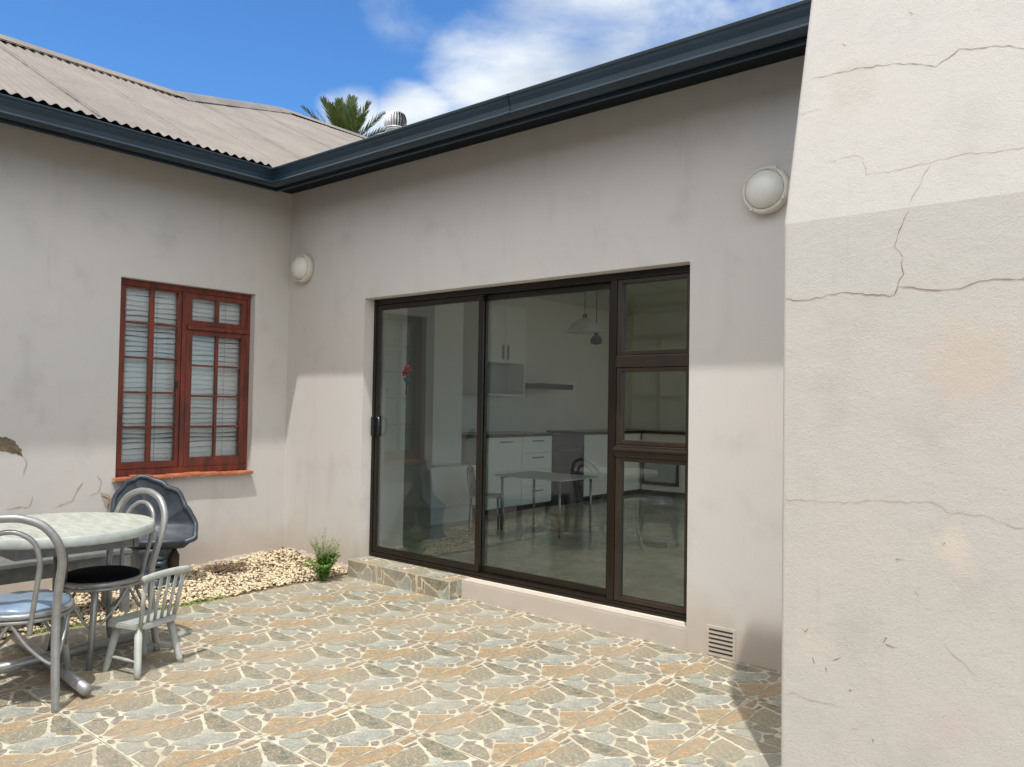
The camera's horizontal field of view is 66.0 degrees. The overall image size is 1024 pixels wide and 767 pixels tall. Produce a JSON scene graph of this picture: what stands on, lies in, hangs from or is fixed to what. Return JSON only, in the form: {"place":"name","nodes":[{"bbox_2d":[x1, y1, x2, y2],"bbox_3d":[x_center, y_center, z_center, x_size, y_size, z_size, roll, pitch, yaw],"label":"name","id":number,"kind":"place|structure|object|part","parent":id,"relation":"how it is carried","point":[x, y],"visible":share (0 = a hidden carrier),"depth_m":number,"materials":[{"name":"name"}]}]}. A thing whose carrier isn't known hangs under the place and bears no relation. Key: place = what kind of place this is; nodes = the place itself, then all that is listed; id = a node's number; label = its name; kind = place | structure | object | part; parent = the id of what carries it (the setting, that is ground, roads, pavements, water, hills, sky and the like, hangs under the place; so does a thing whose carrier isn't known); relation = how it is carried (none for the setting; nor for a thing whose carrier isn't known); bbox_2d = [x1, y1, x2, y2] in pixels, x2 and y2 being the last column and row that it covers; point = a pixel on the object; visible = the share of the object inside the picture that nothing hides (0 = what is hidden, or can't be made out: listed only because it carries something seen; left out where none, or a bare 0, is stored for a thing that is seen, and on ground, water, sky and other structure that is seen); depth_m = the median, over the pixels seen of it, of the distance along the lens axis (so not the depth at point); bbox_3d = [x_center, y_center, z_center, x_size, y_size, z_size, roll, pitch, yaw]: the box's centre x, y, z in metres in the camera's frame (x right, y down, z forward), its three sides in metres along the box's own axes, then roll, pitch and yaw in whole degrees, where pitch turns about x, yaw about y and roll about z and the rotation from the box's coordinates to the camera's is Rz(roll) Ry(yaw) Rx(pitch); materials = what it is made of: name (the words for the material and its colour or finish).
{"place":"outdoors","nodes":[
{"label":"outdoors","id":0,"kind":"place"},
{"bbox_2d":[0,548,347,640],"bbox_3d":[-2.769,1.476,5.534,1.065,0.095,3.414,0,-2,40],"label":"gravel","id":1,"kind":"structure","parent":0,"point":[264,576],"depth_m":6.04,"materials":[{"name":"beige gravel"}]},
{"bbox_2d":[0,548,131,612],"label":"bench","id":2,"kind":"object","parent":1,"relation":"on","point":[11,572],"visible":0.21,"depth_m":4.81,"materials":[{"name":"grey paint"}]},
{"bbox_2d":[110,474,197,588],"bbox_3d":[-2.721,1.115,5.976,0.664,0.839,0.331,1,-2,-12],"label":"shell fountain","id":3,"kind":"object","parent":1,"relation":"on","point":[182,529],"visible":0.65,"depth_m":6.03,"materials":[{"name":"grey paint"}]},
{"bbox_2d":[76,547,342,603],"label":"leaf litter","id":4,"kind":"object","parent":1,"relation":"on","point":[220,568],"visible":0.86,"depth_m":6.46,"materials":[{"name":"brown plant"}]},
{"bbox_2d":[0,574,780,766],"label":"patio paving","id":5,"kind":"structure","parent":0,"point":[342,671],"depth_m":3.80,"materials":[{"name":"beige stone"}]},
{"bbox_2d":[0,514,74,712],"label":"cafe chair","id":6,"kind":"object","parent":5,"relation":"on","point":[56,606],"visible":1,"depth_m":3.54,"materials":[{"name":"silver metal"}]},
{"bbox_2d":[0,512,154,695],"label":"round table","id":7,"kind":"object","parent":5,"relation":"on","point":[81,532],"visible":0.75,"depth_m":4.01,"materials":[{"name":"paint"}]},
{"bbox_2d":[47,488,167,670],"bbox_3d":[-2.231,1.043,4.346,0.446,0.894,0.496,0,-2,26],"label":"cafe chair","id":8,"kind":"object","parent":5,"relation":"on","point":[94,581],"visible":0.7,"depth_m":4.33,"materials":[{"name":"silver metal"}]},
{"bbox_2d":[34,593,224,633],"bbox_3d":[-2.459,1.485,5.150,0.232,0.039,1.220,0,-2,40],"label":"weed fringe","id":9,"kind":"object","parent":5,"relation":"on","point":[190,602],"visible":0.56,"depth_m":5.37,"materials":[{"name":"green plant"}]},
{"bbox_2d":[101,565,189,679],"bbox_3d":[-1.921,1.226,4.136,0.306,0.532,0.319,0,-2,21],"label":"toddler chair","id":10,"kind":"object","parent":5,"relation":"on","point":[141,622],"visible":1,"depth_m":4.07,"materials":[{"name":"grey paint"}]},
{"bbox_2d":[299,527,341,580],"bbox_3d":[-1.468,1.337,6.218,0.301,0.433,0.316,0,-2,25],"label":"weed plant","id":11,"kind":"object","parent":5,"relation":"on","point":[326,562],"visible":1,"depth_m":6.18,"materials":[{"name":"green plant"}]},
{"bbox_2d":[781,0,1023,766],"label":"braai chimney","id":12,"kind":"object","parent":5,"relation":"on","point":[903,532],"visible":1,"depth_m":2.71,"materials":[{"name":"paint"}]},
{"bbox_2d":[0,0,800,135],"label":"sky","id":13,"kind":"structure","parent":0,"point":[419,59],"materials":[{"name":"blue"}]},
{"bbox_2d":[403,463,475,524],"bbox_3d":[-1.096,1.179,8.765,1.280,0.600,0.700,0,-2,40],"label":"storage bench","id":14,"kind":"object","parent":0,"point":[435,494],"visible":0.4,"depth_m":8.28,"materials":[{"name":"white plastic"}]},
{"label":"ground","id":15,"kind":"structure","parent":0,"visible":0},
{"bbox_2d":[301,93,385,136],"bbox_3d":[-5.246,-3.428,24.505,3.981,11.054,3.779,0,-2,40],"label":"palm tree","id":16,"kind":"object","parent":15,"relation":"on","point":[343,115],"visible":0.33,"depth_m":23.97,"materials":[{"name":"green plant"}]},
{"bbox_2d":[0,0,811,671],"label":"house","id":17,"kind":"structure","parent":15,"relation":"on","point":[166,318],"depth_m":5.93,"materials":[{"name":"paint"}]},
{"bbox_2d":[112,278,252,481],"bbox_3d":[-2.710,-0.018,6.538,0.235,1.578,1.188,0,-2,40],"label":"window","id":18,"kind":"structure","parent":17,"relation":"in","point":[166,387],"depth_m":6.54,"materials":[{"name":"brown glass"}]},
{"bbox_2d":[291,253,313,282],"bbox_3d":[-1.893,-1.033,7.043,0.262,0.262,0.124,0,-2,40],"label":"wall lamp","id":19,"kind":"object","parent":17,"relation":"attached to","point":[302,268],"visible":1,"depth_m":6.99,"materials":[{"name":"glass"}]},
{"bbox_2d":[384,110,406,131],"bbox_3d":[-2.014,-4.388,13.588,0.400,0.605,0.400,0,-2,40],"label":"roof ventilator","id":20,"kind":"object","parent":17,"relation":"on","point":[394,119],"visible":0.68,"depth_m":13.46,"materials":[{"name":"metal"}]},
{"bbox_2d":[402,363,410,394],"bbox_3d":[-0.887,-0.040,6.631,0.098,0.266,0.044,0,-2,40],"label":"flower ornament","id":21,"kind":"object","parent":17,"relation":"in","point":[408,369],"visible":1,"depth_m":6.62,"materials":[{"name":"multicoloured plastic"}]},
{"bbox_2d":[467,465,504,529],"bbox_3d":[-0.275,1.160,8.119,0.359,0.631,0.323,1,-2,10],"label":"kitchen chair","id":22,"kind":"object","parent":17,"relation":"on","point":[497,496],"visible":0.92,"depth_m":8.04,"materials":[{"name":"grey"}]},
{"bbox_2d":[462,302,525,395],"bbox_3d":[-0.197,-0.401,9.723,0.345,1.100,0.840,0,-2,40],"label":"wall cupboard","id":23,"kind":"object","parent":17,"relation":"attached to","point":[506,348],"depth_m":9.63,"materials":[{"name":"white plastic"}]},
{"bbox_2d":[488,303,504,362],"bbox_3d":[-0.208,-0.608,9.478,0.045,0.696,0.397,0,-2,40],"label":"door","id":24,"kind":"structure","parent":23,"relation":"in","point":[496,315],"depth_m":9.51,"materials":[{"name":"white laminate"}]},
{"bbox_2d":[505,306,525,363],"bbox_3d":[0.050,-0.595,9.786,0.045,0.696,0.397,0,-2,40],"label":"door","id":25,"kind":"structure","parent":23,"relation":"in","point":[515,318],"depth_m":9.78,"materials":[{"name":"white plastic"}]},
{"bbox_2d":[461,431,552,514],"bbox_3d":[-0.204,1.053,9.453,0.665,0.920,1.450,0,-2,40],"label":"kitchen drawer unit","id":26,"kind":"object","parent":17,"relation":"on","point":[512,451],"visible":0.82,"depth_m":9.27,"materials":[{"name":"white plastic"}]},
{"bbox_2d":[369,265,689,621],"bbox_3d":[-0.022,0.358,5.665,2.960,2.133,0.117,0,-2,40],"label":"sliding door","id":27,"kind":"structure","parent":17,"relation":"in","point":[619,450],"depth_m":5.16,"materials":[{"name":"brown metal"}]},
{"bbox_2d":[494,471,598,537],"bbox_3d":[0.341,1.202,7.927,0.840,0.555,0.640,0,-2,40],"label":"table","id":28,"kind":"object","parent":17,"relation":"on","point":[549,476],"visible":1,"depth_m":7.89,"materials":[{"name":"grey"}]},
{"bbox_2d":[525,383,572,389],"bbox_3d":[0.426,0.043,10.383,0.450,0.070,0.680,0,-2,40],"label":"shelf","id":29,"kind":"object","parent":17,"relation":"attached to","point":[539,386],"visible":0.8,"depth_m":10.14,"materials":[{"name":"grey wood"}]},
{"bbox_2d":[545,432,583,506],"bbox_3d":[0.512,1.097,10.268,0.678,0.900,0.680,0,-2,40],"label":"oven","id":30,"kind":"object","parent":17,"relation":"on","point":[567,453],"visible":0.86,"depth_m":10.06,"materials":[{"name":"black"}]},
{"bbox_3d":[0.750,1.075,10.069,0.058,0.540,0.600,0,-2,40],"label":"door","id":31,"kind":"part","parent":30,"relation":"part of","materials":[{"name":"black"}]},
{"bbox_2d":[567,292,602,333],"bbox_3d":[0.862,-0.891,9.313,0.430,0.565,0.428,0,-2,40],"label":"pendant lamp","id":32,"kind":"object","parent":17,"relation":"hanging from","point":[584,324],"visible":0.99,"depth_m":9.20,"materials":[{"name":"white plastic"}]},
{"bbox_2d":[590,296,601,344],"bbox_3d":[1.032,-0.817,9.625,0.150,0.690,0.150,0,-2,40],"label":"pendant lamp","id":33,"kind":"object","parent":17,"relation":"hanging from","point":[596,339],"visible":0.81,"depth_m":9.58,"materials":[{"name":"black plastic"}]},
{"bbox_2d":[546,429,654,500],"bbox_3d":[1.358,1.130,11.332,0.650,0.920,2.020,0,-2,40],"label":"kitchen counter unit","id":34,"kind":"object","parent":17,"relation":"on","point":[595,452],"visible":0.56,"depth_m":10.72,"materials":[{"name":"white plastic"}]},
{"bbox_2d":[641,430,684,492],"bbox_3d":[3.557,1.106,10.406,3.890,0.850,0.620,0,-2,40],"label":"back counter","id":35,"kind":"object","parent":17,"relation":"on","point":[665,435],"visible":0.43,"depth_m":11.19,"materials":[{"name":"white laminate"}]},
{"bbox_2d":[642,463,678,486],"bbox_3d":[2.100,1.169,11.213,0.580,0.560,0.068,0,-2,40],"label":"built in oven","id":36,"kind":"object","parent":35,"relation":"in","point":[661,474],"visible":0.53,"depth_m":11.20,"materials":[{"name":"black"}]},
{"bbox_3d":[2.110,1.170,11.225,0.580,0.560,0.036,0,-2,40],"label":"door","id":37,"kind":"part","parent":36,"relation":"part of","materials":[{"name":"black glass"}]},
{"bbox_2d":[742,165,789,214],"bbox_3d":[1.375,-1.062,4.308,0.262,0.262,0.124,0,-2,40],"label":"wall lamp","id":38,"kind":"object","parent":17,"relation":"attached to","point":[765,190],"visible":0.98,"depth_m":4.27,"materials":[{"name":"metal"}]}
]}

